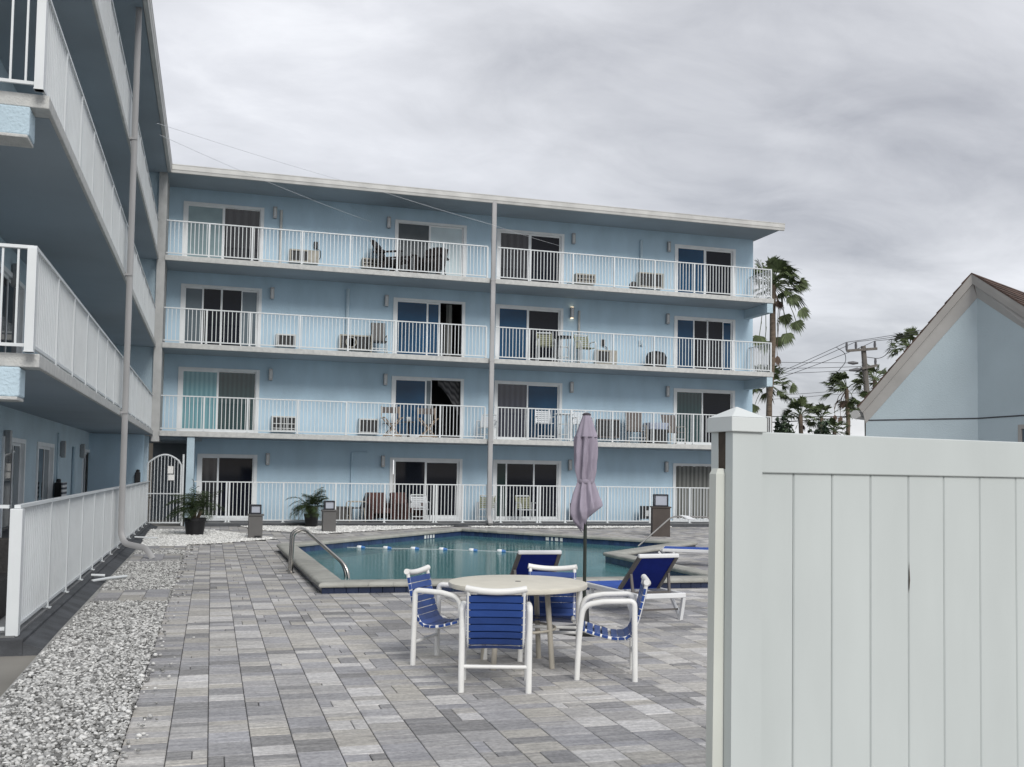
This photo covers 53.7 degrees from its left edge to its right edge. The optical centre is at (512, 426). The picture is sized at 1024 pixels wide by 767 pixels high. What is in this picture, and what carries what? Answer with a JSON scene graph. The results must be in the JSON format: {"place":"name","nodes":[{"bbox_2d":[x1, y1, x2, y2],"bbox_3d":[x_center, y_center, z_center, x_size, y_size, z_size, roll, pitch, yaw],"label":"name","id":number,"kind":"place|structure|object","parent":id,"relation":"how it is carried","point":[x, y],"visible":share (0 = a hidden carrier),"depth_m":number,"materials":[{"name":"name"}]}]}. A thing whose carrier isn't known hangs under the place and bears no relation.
{"place":"outdoors","nodes":[
{"label":"outdoors","id":0,"kind":"place"},
{"bbox_2d":[0,538,8,618],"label":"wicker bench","id":1,"kind":"object","parent":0,"point":[4,545],"visible":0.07,"depth_m":11.05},
{"bbox_2d":[144,435,152,509],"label":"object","id":2,"kind":"structure","parent":0,"point":[150,470],"depth_m":43.33,"materials":[{"name":"white metal"}]},
{"bbox_2d":[0,474,393,696],"bbox_3d":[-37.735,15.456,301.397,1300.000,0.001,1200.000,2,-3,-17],"label":"ground","id":3,"kind":"structure","parent":0,"point":[12,668],"depth_m":8.99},
{"bbox_2d":[0,0,784,656],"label":"apartment building","id":4,"kind":"structure","parent":3,"relation":"on","point":[140,310],"depth_m":32.62,"materials":[{"name":"blue paint"}]},
{"bbox_2d":[3,430,12,452],"bbox_3d":[-8.353,0.252,16.732,0.122,0.380,0.124,2,-3,-17],"label":"wall lamp","id":5,"kind":"object","parent":4,"relation":"attached to","point":[8,434],"visible":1,"depth_m":16.68,"materials":[{"name":"metal"}]},
{"bbox_2d":[0,261,24,352],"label":"sliding door","id":6,"kind":"structure","parent":4,"relation":"in","point":[9,292],"depth_m":17.25,"materials":[{"name":"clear glass"}]},
{"bbox_2d":[0,436,25,537],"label":"sliding door","id":7,"kind":"structure","parent":4,"relation":"in","point":[12,486],"depth_m":17.56,"materials":[{"name":"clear glass"}]},
{"bbox_2d":[11,263,19,286],"bbox_3d":[-8.333,-2.534,16.948,0.122,0.380,0.124,2,-3,-17],"label":"wall lamp","id":8,"kind":"object","parent":4,"relation":"attached to","point":[14,272],"visible":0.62,"depth_m":16.89,"materials":[{"name":"metal"}]},
{"bbox_2d":[35,442,54,500],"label":"sliding door","id":9,"kind":"structure","parent":4,"relation":"in","point":[45,451],"depth_m":21.19,"materials":[{"name":"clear glass"}]},
{"bbox_2d":[54,479,61,497],"bbox_3d":[-9.955,1.361,22.153,0.140,0.420,0.200,2,-3,-17],"label":"meter box","id":10,"kind":"object","parent":4,"relation":"attached to","point":[57,487],"visible":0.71,"depth_m":22.06,"materials":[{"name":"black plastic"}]},
{"bbox_2d":[60,441,65,457],"bbox_3d":[-10.213,0.520,22.971,0.122,0.380,0.124,2,-3,-17],"label":"wall lamp","id":11,"kind":"object","parent":4,"relation":"attached to","point":[62,449],"visible":1,"depth_m":22.91,"materials":[{"name":"metal"}]},
{"bbox_2d":[61,482,66,495],"bbox_3d":[-9.742,1.416,21.956,0.020,0.398,0.700,2,-3,-17],"label":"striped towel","id":12,"kind":"object","parent":4,"relation":"hanging from","point":[64,489],"visible":0.74,"depth_m":21.92,"materials":[{"name":"white fabric"}]},
{"bbox_2d":[0,481,148,636],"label":"railing fence","id":13,"kind":"object","parent":4,"relation":"on","point":[57,545],"visible":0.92,"depth_m":12.24,"materials":[{"name":"white metal"}]},
{"bbox_2d":[81,449,89,492],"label":"sliding door","id":14,"kind":"structure","parent":4,"relation":"in","point":[84,478],"depth_m":27.75,"materials":[{"name":"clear glass"}]},
{"bbox_2d":[147,454,184,525],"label":"garden gate","id":15,"kind":"structure","parent":4,"relation":"attached to","point":[170,471],"depth_m":30.09,"materials":[{"name":"white metal"}]},
{"bbox_2d":[176,367,259,432],"bbox_3d":[-9.349,-0.812,32.166,2.490,2.065,0.130,2,-3,-17],"label":"sliding door","id":16,"kind":"structure","parent":4,"relation":"in","point":[192,381],"depth_m":32.17,"materials":[{"name":"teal glass"}]},
{"bbox_2d":[179,283,261,346],"bbox_3d":[-9.307,-3.449,32.291,2.490,2.065,0.130,2,-3,-17],"label":"sliding door","id":17,"kind":"structure","parent":4,"relation":"in","point":[196,296],"depth_m":32.29,"materials":[{"name":"grey glass"}]},
{"bbox_2d":[182,201,263,261],"bbox_3d":[-9.264,-6.085,32.416,2.490,2.065,0.130,2,-3,-17],"label":"sliding door","id":18,"kind":"structure","parent":4,"relation":"in","point":[192,211],"depth_m":32.41,"materials":[{"name":"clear glass"}]},
{"bbox_2d":[196,454,257,518],"bbox_3d":[-9.082,1.919,32.129,1.840,2.065,0.130,2,-3,-17],"label":"sliding door","id":19,"kind":"structure","parent":4,"relation":"in","point":[210,467],"depth_m":32.17,"materials":[{"name":"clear glass"}]},
{"bbox_2d":[271,416,296,430],"bbox_3d":[-7.362,-0.078,32.538,0.779,0.493,0.292,2,-3,-17],"label":"air conditioner","id":20,"kind":"object","parent":4,"relation":"attached to","point":[286,424],"visible":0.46,"depth_m":32.43,"materials":[{"name":"white metal"}]},
{"bbox_2d":[275,333,295,347],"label":"air conditioner","id":21,"kind":"object","parent":4,"relation":"attached to","point":[293,341],"visible":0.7,"depth_m":32.58,"materials":[{"name":"white metal"}]},
{"bbox_2d":[289,249,318,264],"bbox_3d":[-6.796,-5.527,32.945,0.934,0.412,0.280,2,-3,-17],"label":"air conditioner","id":22,"kind":"object","parent":4,"relation":"attached to","point":[314,260],"visible":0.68,"depth_m":32.85,"materials":[{"name":"beige metal"}]},
{"bbox_2d":[336,506,352,519],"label":"air conditioner","id":23,"kind":"object","parent":4,"relation":"on","point":[339,508],"visible":0.39,"depth_m":32.49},
{"bbox_2d":[339,334,370,351],"bbox_3d":[-5.169,-2.750,33.301,1.064,0.496,0.300,2,-3,-17],"label":"air conditioner","id":24,"kind":"object","parent":4,"relation":"attached to","point":[343,343],"visible":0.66,"depth_m":33.21,"materials":[{"name":"beige metal"}]},
{"bbox_2d":[345,493,368,521],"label":"dining chair","id":25,"kind":"object","parent":4,"relation":"on","point":[366,496],"visible":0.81,"depth_m":32.27,"materials":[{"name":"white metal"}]},
{"bbox_2d":[157,123,558,245],"bbox_3d":[-3.476,-6.610,29.169,0.958,0.528,16.035,-1,-3,37],"label":"power cable","id":26,"kind":"object","parent":4,"relation":"attached to","point":[345,181],"visible":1,"depth_m":27.89,"materials":[{"name":"grey plastic"}]},
{"bbox_2d":[358,418,378,432],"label":"air conditioner","id":27,"kind":"object","parent":4,"relation":"attached to","point":[366,427],"visible":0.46,"depth_m":33.21,"materials":[{"name":"black"}]},
{"bbox_2d":[361,258,380,269],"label":"air conditioner","id":28,"kind":"object","parent":4,"relation":"attached to","point":[377,263],"visible":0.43,"depth_m":33.45,"materials":[{"name":"beige metal"}]},
{"bbox_2d":[370,322,387,352],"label":"dining chair","id":29,"kind":"object","parent":4,"relation":"on","point":[379,334],"visible":0.71,"depth_m":33.01,"materials":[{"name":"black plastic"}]},
{"bbox_2d":[365,492,395,519],"bbox_3d":[-4.286,2.570,32.465,0.860,0.872,0.870,2,-3,-27],"label":"armchair","id":30,"kind":"object","parent":4,"relation":"on","point":[373,507],"visible":0.84,"depth_m":32.45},
{"bbox_2d":[370,240,412,271],"bbox_3d":[-4.025,-5.502,33.252,1.180,1.284,1.027,0,-3,15],"label":"slatback chair","id":31,"kind":"object","parent":4,"relation":"on","point":[388,259],"visible":0.7,"depth_m":33.03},
{"bbox_2d":[381,406,402,436],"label":"folding chair","id":32,"kind":"object","parent":4,"relation":"on","point":[391,411],"visible":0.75,"depth_m":32.97,"materials":[{"name":"grey wood"}]},
{"bbox_2d":[389,492,422,519],"bbox_3d":[-3.505,2.618,33.216,0.870,0.872,0.860,-1,-3,38],"label":"armchair","id":33,"kind":"object","parent":4,"relation":"on","point":[401,504],"visible":0.63,"depth_m":33.13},
{"bbox_2d":[409,494,429,521],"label":"patio chair","id":34,"kind":"object","parent":4,"relation":"on","point":[419,501],"visible":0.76,"depth_m":33.21,"materials":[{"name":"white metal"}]},
{"bbox_2d":[389,457,462,519],"bbox_3d":[-2.910,2.105,33.960,2.480,2.065,0.130,2,-3,-17],"label":"sliding door","id":35,"kind":"structure","parent":4,"relation":"in","point":[406,470],"depth_m":34.04,"materials":[{"name":"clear glass"}]},
{"bbox_2d":[390,376,463,437],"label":"sliding door","id":36,"kind":"structure","parent":4,"relation":"in","point":[404,389],"depth_m":34.12,"materials":[{"name":"glass"}]},
{"bbox_2d":[417,407,438,437],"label":"folding chair","id":37,"kind":"object","parent":4,"relation":"on","point":[429,410],"visible":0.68,"depth_m":33.32,"materials":[{"name":"grey wood"}]},
{"bbox_2d":[392,297,465,356],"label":"sliding door","id":38,"kind":"structure","parent":4,"relation":"in","point":[404,309],"depth_m":34.22,"materials":[{"name":"blue glass"}]},
{"bbox_2d":[411,247,448,274],"bbox_3d":[-2.687,-5.459,33.692,1.027,1.284,1.180,0,-3,13],"label":"slatback chair","id":39,"kind":"object","parent":4,"relation":"on","point":[432,257],"visible":0.68,"depth_m":33.62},
{"bbox_2d":[394,219,466,275],"bbox_3d":[-2.782,-5.890,34.340,2.480,2.065,0.130,2,-3,-17],"label":"sliding door","id":40,"kind":"structure","parent":4,"relation":"in","point":[404,229],"depth_m":34.38,"materials":[{"name":"white glass"}]},
{"bbox_2d":[194,481,708,522],"bbox_3d":[-0.244,2.534,33.024,19.442,1.235,0.105,2,-3,-17],"label":"railing fence","id":41,"kind":"object","parent":4,"relation":"on","point":[435,494],"visible":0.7,"depth_m":32.60,"materials":[{"name":"white metal"}]},
{"bbox_2d":[476,495,495,521],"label":"patio chair","id":42,"kind":"object","parent":4,"relation":"on","point":[493,503],"visible":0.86,"depth_m":33.83,"materials":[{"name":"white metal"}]},
{"bbox_2d":[476,414,497,438],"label":"patio chair","id":43,"kind":"object","parent":4,"relation":"on","point":[494,420],"visible":0.66,"depth_m":34.03,"materials":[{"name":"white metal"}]},
{"bbox_2d":[515,495,535,521],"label":"patio chair","id":44,"kind":"object","parent":4,"relation":"on","point":[520,502],"visible":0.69,"depth_m":34.23,"materials":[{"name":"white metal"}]},
{"bbox_2d":[492,460,560,519],"bbox_3d":[0.496,2.208,34.971,2.470,2.065,0.130,2,-3,-17],"label":"sliding door","id":45,"kind":"structure","parent":4,"relation":"in","point":[505,472],"depth_m":35.01,"materials":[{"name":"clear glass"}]},
{"bbox_2d":[494,380,561,440],"bbox_3d":[0.540,-0.514,35.101,2.470,2.065,0.130,2,-3,-17],"label":"sliding door","id":46,"kind":"structure","parent":4,"relation":"in","point":[521,394],"depth_m":35.06,"materials":[{"name":"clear glass"}]},
{"bbox_2d":[495,304,562,361],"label":"sliding door","id":47,"kind":"structure","parent":4,"relation":"in","point":[517,316],"depth_m":35.18,"materials":[{"name":"blue glass"}]},
{"bbox_2d":[496,228,564,283],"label":"sliding door","id":48,"kind":"structure","parent":4,"relation":"in","point":[505,238],"depth_m":35.35,"materials":[{"name":"clear glass"}]},
{"bbox_2d":[534,409,555,440],"bbox_3d":[1.094,-0.053,34.459,0.620,1.145,0.684,1,-3,-12],"label":"patio chair","id":49,"kind":"object","parent":4,"relation":"on","point":[544,418],"visible":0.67,"depth_m":34.65,"materials":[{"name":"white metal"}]},
{"bbox_2d":[536,332,555,361],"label":"patio chair","id":50,"kind":"object","parent":4,"relation":"on","point":[544,343],"visible":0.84,"depth_m":34.73,"materials":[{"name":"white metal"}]},
{"bbox_2d":[554,335,573,361],"bbox_3d":[1.753,-2.589,34.574,0.680,0.960,0.680,2,-3,-17],"label":"patio table","id":51,"kind":"object","parent":4,"relation":"on","point":[566,337],"visible":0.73,"depth_m":34.49,"materials":[{"name":"white plastic"}]},
{"bbox_2d":[554,413,573,440],"bbox_3d":[1.745,0.049,34.459,0.680,0.960,0.680,2,-3,-17],"label":"patio table","id":52,"kind":"object","parent":4,"relation":"on","point":[566,414],"visible":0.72,"depth_m":34.35,"materials":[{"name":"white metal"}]},
{"bbox_2d":[572,410,593,438],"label":"patio chair","id":53,"kind":"object","parent":4,"relation":"on","point":[578,416],"visible":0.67,"depth_m":35.01,"materials":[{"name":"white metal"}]},
{"bbox_2d":[574,273,594,285],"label":"air conditioner","id":54,"kind":"object","parent":4,"relation":"attached to","point":[582,278],"visible":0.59,"depth_m":35.61,"materials":[{"name":"beige metal"}]},
{"bbox_2d":[574,334,596,363],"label":"patio chair","id":55,"kind":"object","parent":4,"relation":"on","point":[578,341],"visible":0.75,"depth_m":35.08,"materials":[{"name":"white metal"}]},
{"bbox_2d":[594,350,616,364],"bbox_3d":[3.301,-2.436,35.823,0.761,0.510,0.280,2,-3,-17],"label":"air conditioner","id":56,"kind":"object","parent":4,"relation":"attached to","point":[598,356],"visible":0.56,"depth_m":35.71,"materials":[{"name":"beige metal"}]},
{"bbox_2d":[596,419,618,437],"bbox_3d":[3.384,0.084,35.740,0.811,0.657,0.280,2,-3,-17],"label":"air conditioner","id":57,"kind":"object","parent":4,"relation":"attached to","point":[608,421],"visible":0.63,"depth_m":35.63,"materials":[{"name":"beige metal"}]},
{"bbox_2d":[625,412,646,442],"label":"dining chair","id":58,"kind":"object","parent":4,"relation":"on","point":[628,425],"visible":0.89,"depth_m":35.56,"materials":[{"name":"beige"}]},
{"bbox_2d":[640,506,648,518],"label":"air conditioner","id":59,"kind":"object","parent":4,"relation":"attached to","point":[647,512],"visible":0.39,"depth_m":35.50,"materials":[{"name":"white plastic"}]},
{"bbox_2d":[636,272,663,289],"bbox_3d":[4.963,-5.248,36.438,0.960,0.538,0.280,2,-3,-17],"label":"air conditioner","id":60,"kind":"object","parent":4,"relation":"attached to","point":[640,281],"visible":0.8,"depth_m":36.31,"materials":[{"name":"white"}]},
{"bbox_2d":[644,351,666,366],"bbox_3d":[5.065,-2.330,35.746,0.808,0.660,0.773,2,-3,-17],"label":"air conditioner","id":61,"kind":"object","parent":4,"relation":"on","point":[662,358],"visible":0.42,"depth_m":35.47,"materials":[{"name":"black plastic"}]},
{"bbox_2d":[643,422,668,443],"bbox_3d":[5.066,0.246,35.702,0.720,0.730,0.600,2,-3,-17],"label":"air conditioner","id":62,"kind":"object","parent":4,"relation":"on","point":[649,425],"visible":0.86,"depth_m":35.45,"materials":[{"name":"white plastic"}]},
{"bbox_2d":[661,414,685,443],"bbox_3d":[5.686,0.116,35.785,0.660,1.082,0.656,2,-3,-27],"label":"dining chair","id":63,"kind":"object","parent":4,"relation":"on","point":[671,426],"visible":0.61,"depth_m":35.98,"materials":[{"name":"beige"}]},
{"bbox_2d":[672,463,710,520],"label":"sliding door","id":64,"kind":"structure","parent":4,"relation":"in","point":[684,474],"depth_m":36.73,"materials":[{"name":"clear glass"}]},
{"bbox_2d":[673,388,734,444],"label":"sliding door","id":65,"kind":"structure","parent":4,"relation":"in","point":[689,401],"depth_m":36.95,"materials":[{"name":"glass"}]},
{"bbox_2d":[674,316,734,370],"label":"sliding door","id":66,"kind":"structure","parent":4,"relation":"in","point":[686,327],"depth_m":37.17,"materials":[{"name":"glass"}]},
{"bbox_2d":[674,244,735,295],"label":"sliding door","id":67,"kind":"structure","parent":4,"relation":"in","point":[683,253],"depth_m":37.29,"materials":[{"name":"white glass"}]},
{"bbox_2d":[752,364,798,413],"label":"palm tree","id":68,"kind":"object","parent":3,"relation":"on","point":[793,388],"visible":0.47,"depth_m":46.48,"materials":[{"name":"green plant"}]},
{"bbox_2d":[753,255,811,431],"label":"palm tree","id":69,"kind":"object","parent":3,"relation":"on","point":[782,269],"visible":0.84,"depth_m":43.90,"materials":[{"name":"green plant"}]},
{"bbox_2d":[773,415,795,432],"bbox_3d":[10.403,1.694,38.941,1.334,4.239,2.550,1,-3,0],"label":"hedge bush","id":70,"kind":"object","parent":3,"relation":"on","point":[783,426],"visible":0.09,"depth_m":38.67,"materials":[{"name":"green plant"}]},
{"bbox_2d":[779,395,824,433],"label":"palm tree","id":71,"kind":"object","parent":3,"relation":"on","point":[800,402],"visible":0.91,"depth_m":41.93,"materials":[{"name":"green plant"}]},
{"bbox_2d":[807,419,831,434],"bbox_3d":[12.191,1.818,39.951,2.036,4.188,2.543,1,-3,-1],"label":"hedge bush","id":72,"kind":"object","parent":3,"relation":"on","point":[824,428],"visible":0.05,"depth_m":39.75,"materials":[{"name":"green plant"}]},
{"bbox_2d":[803,402,837,433],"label":"palm tree","id":73,"kind":"object","parent":3,"relation":"on","point":[822,406],"visible":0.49,"depth_m":44.91,"materials":[{"name":"green plant"}]},
{"bbox_2d":[820,417,850,434],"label":"bush","id":74,"kind":"object","parent":3,"relation":"on","point":[833,423],"visible":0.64,"depth_m":41.88,"materials":[{"name":"green plant"}]},
{"bbox_2d":[819,371,865,434],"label":"palm tree","id":75,"kind":"object","parent":3,"relation":"on","point":[837,378],"visible":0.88,"depth_m":45.90,"materials":[{"name":"green plant"}]},
{"bbox_2d":[841,390,867,435],"bbox_3d":[13.814,1.196,39.867,1.849,5.379,1.737,2,-3,-17],"label":"palm tree","id":76,"kind":"object","parent":3,"relation":"on","point":[853,400],"visible":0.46,"depth_m":39.93,"materials":[{"name":"green plant"}]},
{"bbox_2d":[845,341,877,426],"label":"power pole","id":77,"kind":"object","parent":3,"relation":"on","point":[864,367],"visible":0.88,"depth_m":53.87,"materials":[{"name":"grey"}]},
{"bbox_2d":[778,333,917,375],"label":"power cable","id":78,"kind":"object","parent":77,"relation":"attached to","point":[843,347],"visible":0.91,"depth_m":55.63,"materials":[{"name":"grey plastic"}]},
{"bbox_2d":[706,407,1023,766],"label":"vinyl fence","id":79,"kind":"object","parent":3,"relation":"on","point":[865,601],"visible":1,"depth_m":3.82,"materials":[{"name":"white plastic"}]},
{"bbox_2d":[852,362,886,392],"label":"palm tree","id":80,"kind":"object","parent":3,"relation":"on","point":[875,379],"visible":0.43,"depth_m":57.97,"materials":[{"name":"green plant"}]},
{"bbox_2d":[885,327,919,358],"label":"palm tree","id":81,"kind":"object","parent":3,"relation":"on","point":[904,340],"visible":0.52,"depth_m":61.81,"materials":[{"name":"green plant"}]},
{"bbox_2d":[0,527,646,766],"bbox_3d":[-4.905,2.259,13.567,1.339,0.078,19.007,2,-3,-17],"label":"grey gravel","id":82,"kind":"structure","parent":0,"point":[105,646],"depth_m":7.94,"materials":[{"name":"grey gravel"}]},
{"bbox_2d":[91,575,126,581],"bbox_3d":[-6.008,2.267,15.061,0.044,0.053,0.726,0,-3,20],"label":"drain pipe","id":83,"kind":"object","parent":82,"relation":"on","point":[109,578],"visible":0.96,"depth_m":15.05,"materials":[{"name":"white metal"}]},
{"bbox_2d":[163,479,223,534],"bbox_3d":[-8.217,2.089,26.123,1.571,1.463,1.604,2,-3,-17],"label":"potted palm","id":84,"kind":"object","parent":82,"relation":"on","point":[194,525],"visible":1,"depth_m":25.92,"materials":[{"name":"green plant"}]},
{"bbox_2d":[141,525,671,545],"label":"white gravel","id":85,"kind":"structure","parent":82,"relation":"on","point":[173,537],"depth_m":27.04,"materials":[{"name":"white gravel"}]},
{"bbox_2d":[247,504,263,537],"bbox_3d":[-6.417,2.382,25.233,0.400,0.853,0.420,2,-3,-17],"label":"lantern bollard","id":86,"kind":"object","parent":85,"relation":"on","point":[255,521],"visible":0.88,"depth_m":25.09,"materials":[{"name":"black"}]},
{"bbox_2d":[286,487,329,526],"bbox_3d":[-6.094,2.456,30.727,1.414,1.236,1.454,3,-3,-38],"label":"potted palm","id":87,"kind":"object","parent":85,"relation":"on","point":[311,514],"visible":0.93,"depth_m":30.52,"materials":[{"name":"green plant"}]},
{"bbox_2d":[321,501,336,531],"bbox_3d":[-5.151,2.534,28.377,0.420,0.887,0.420,2,-3,-17],"label":"lantern bollard","id":88,"kind":"object","parent":85,"relation":"on","point":[328,510],"visible":0.84,"depth_m":28.22,"materials":[{"name":"black"}]},
{"bbox_2d":[92,526,708,766],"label":"paved deck","id":89,"kind":"structure","parent":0,"point":[604,711],"depth_m":8.24,"materials":[{"name":"grey stone"}]},
{"bbox_2d":[286,527,349,578],"bbox_3d":[-3.221,2.259,16.949,1.392,1.082,0.466,0,-3,18],"label":"pool handrail","id":90,"kind":"object","parent":89,"relation":"on","point":[294,532],"visible":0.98,"depth_m":16.90,"materials":[{"name":"silver metal"}]},
{"bbox_2d":[404,565,486,665],"bbox_3d":[-0.619,1.719,9.214,0.648,0.848,0.579,0,-3,19],"label":"strap chair","id":91,"kind":"object","parent":89,"relation":"on","point":[435,620],"visible":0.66,"depth_m":9.17,"materials":[{"name":"plastic"}]},
{"bbox_2d":[276,528,707,593],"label":"swimming pool","id":92,"kind":"structure","parent":89,"relation":"in","point":[320,578],"depth_m":20.40,"materials":[{"name":"stone"}]},
{"bbox_2d":[305,535,637,579],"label":"water","id":93,"kind":"structure","parent":92,"relation":"in","point":[459,559],"depth_m":20.85,"materials":[{"name":"teal liquid"}]},
{"bbox_2d":[354,545,508,551],"bbox_3d":[-1.776,2.794,23.008,4.784,0.084,0.272,1,-3,8],"label":"float rope","id":94,"kind":"object","parent":93,"relation":"on","point":[440,548],"visible":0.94,"depth_m":23.00,"materials":[{"name":"white"}]},
{"bbox_2d":[458,585,532,693],"bbox_3d":[-0.133,1.675,8.128,0.579,0.848,0.648,1,-3,-1],"label":"strap chair","id":95,"kind":"object","parent":89,"relation":"on","point":[493,618],"visible":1,"depth_m":7.91,"materials":[{"name":"blue plastic"}]},
{"bbox_2d":[448,575,587,670],"bbox_3d":[0.046,1.778,9.159,1.264,0.747,1.264,2,-3,-17],"label":"patio table","id":96,"kind":"object","parent":89,"relation":"on","point":[546,586],"visible":0.72,"depth_m":8.97,"materials":[{"name":"grey plastic"}]},
{"bbox_2d":[510,550,566,602],"bbox_3d":[0.164,1.938,12.952,0.670,0.799,1.538,2,-3,-14],"label":"sun lounger","id":97,"kind":"object","parent":89,"relation":"on","point":[523,559],"visible":0.22,"depth_m":12.39,"materials":[{"name":"blue fabric"}]},
{"bbox_2d":[517,563,581,663],"bbox_3d":[0.364,1.751,9.555,0.579,0.848,0.648,1,-3,4],"label":"strap chair","id":98,"kind":"object","parent":89,"relation":"on","point":[567,611],"visible":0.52,"depth_m":9.72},
{"bbox_2d":[559,413,605,636],"bbox_3d":[0.798,1.049,11.051,0.540,2.402,0.540,2,-3,-17],"label":"parasol","id":99,"kind":"object","parent":89,"relation":"on","point":[586,503],"visible":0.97,"depth_m":10.99,"materials":[{"name":"purple fabric"}]},
{"bbox_2d":[574,574,650,681],"bbox_3d":[0.867,1.720,8.736,0.648,0.848,0.579,1,-3,4],"label":"strap chair","id":100,"kind":"object","parent":89,"relation":"on","point":[629,632],"visible":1,"depth_m":8.50,"materials":[{"name":"white plastic"}]},
{"bbox_2d":[582,553,685,619],"bbox_3d":[1.485,1.946,12.672,0.670,0.799,1.538,2,-3,-22],"label":"sun lounger","id":101,"kind":"object","parent":89,"relation":"on","point":[655,569],"visible":0.74,"depth_m":12.21,"materials":[{"name":"blue fabric"}]},
{"bbox_2d":[650,494,671,536],"bbox_3d":[4.266,2.561,29.097,0.560,1.205,0.560,1,-3,1],"label":"lantern bollard","id":102,"kind":"object","parent":89,"relation":"on","point":[660,511],"visible":0.98,"depth_m":28.85,"materials":[{"name":"black"}]},
{"bbox_2d":[637,516,708,546],"bbox_3d":[3.858,2.632,24.322,2.803,0.943,0.239,3,-4,-42],"label":"pool handrail","id":103,"kind":"object","parent":89,"relation":"on","point":[652,533],"visible":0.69,"depth_m":24.24,"materials":[{"name":"silver metal"}]},
{"bbox_2d":[658,546,707,553],"bbox_3d":[3.628,2.311,19.649,1.538,0.799,0.670,0,-3,12],"label":"sun lounger","id":104,"kind":"object","parent":89,"relation":"on","point":[673,549],"visible":0.25,"depth_m":19.44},
{"bbox_2d":[152,0,1023,473],"label":"sky","id":105,"kind":"structure","parent":0,"point":[885,137],"materials":[{"name":"grey"}]},
{"bbox_2d":[851,273,1023,441],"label":"gabled house","id":106,"kind":"structure","parent":0,"point":[955,371],"depth_m":15.16,"materials":[{"name":"blue paint"}]},
{"bbox_2d":[1018,424,1023,441],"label":"window","id":107,"kind":"structure","parent":106,"relation":"in","point":[1020,427],"depth_m":14.17,"materials":[{"name":"grey glass"}]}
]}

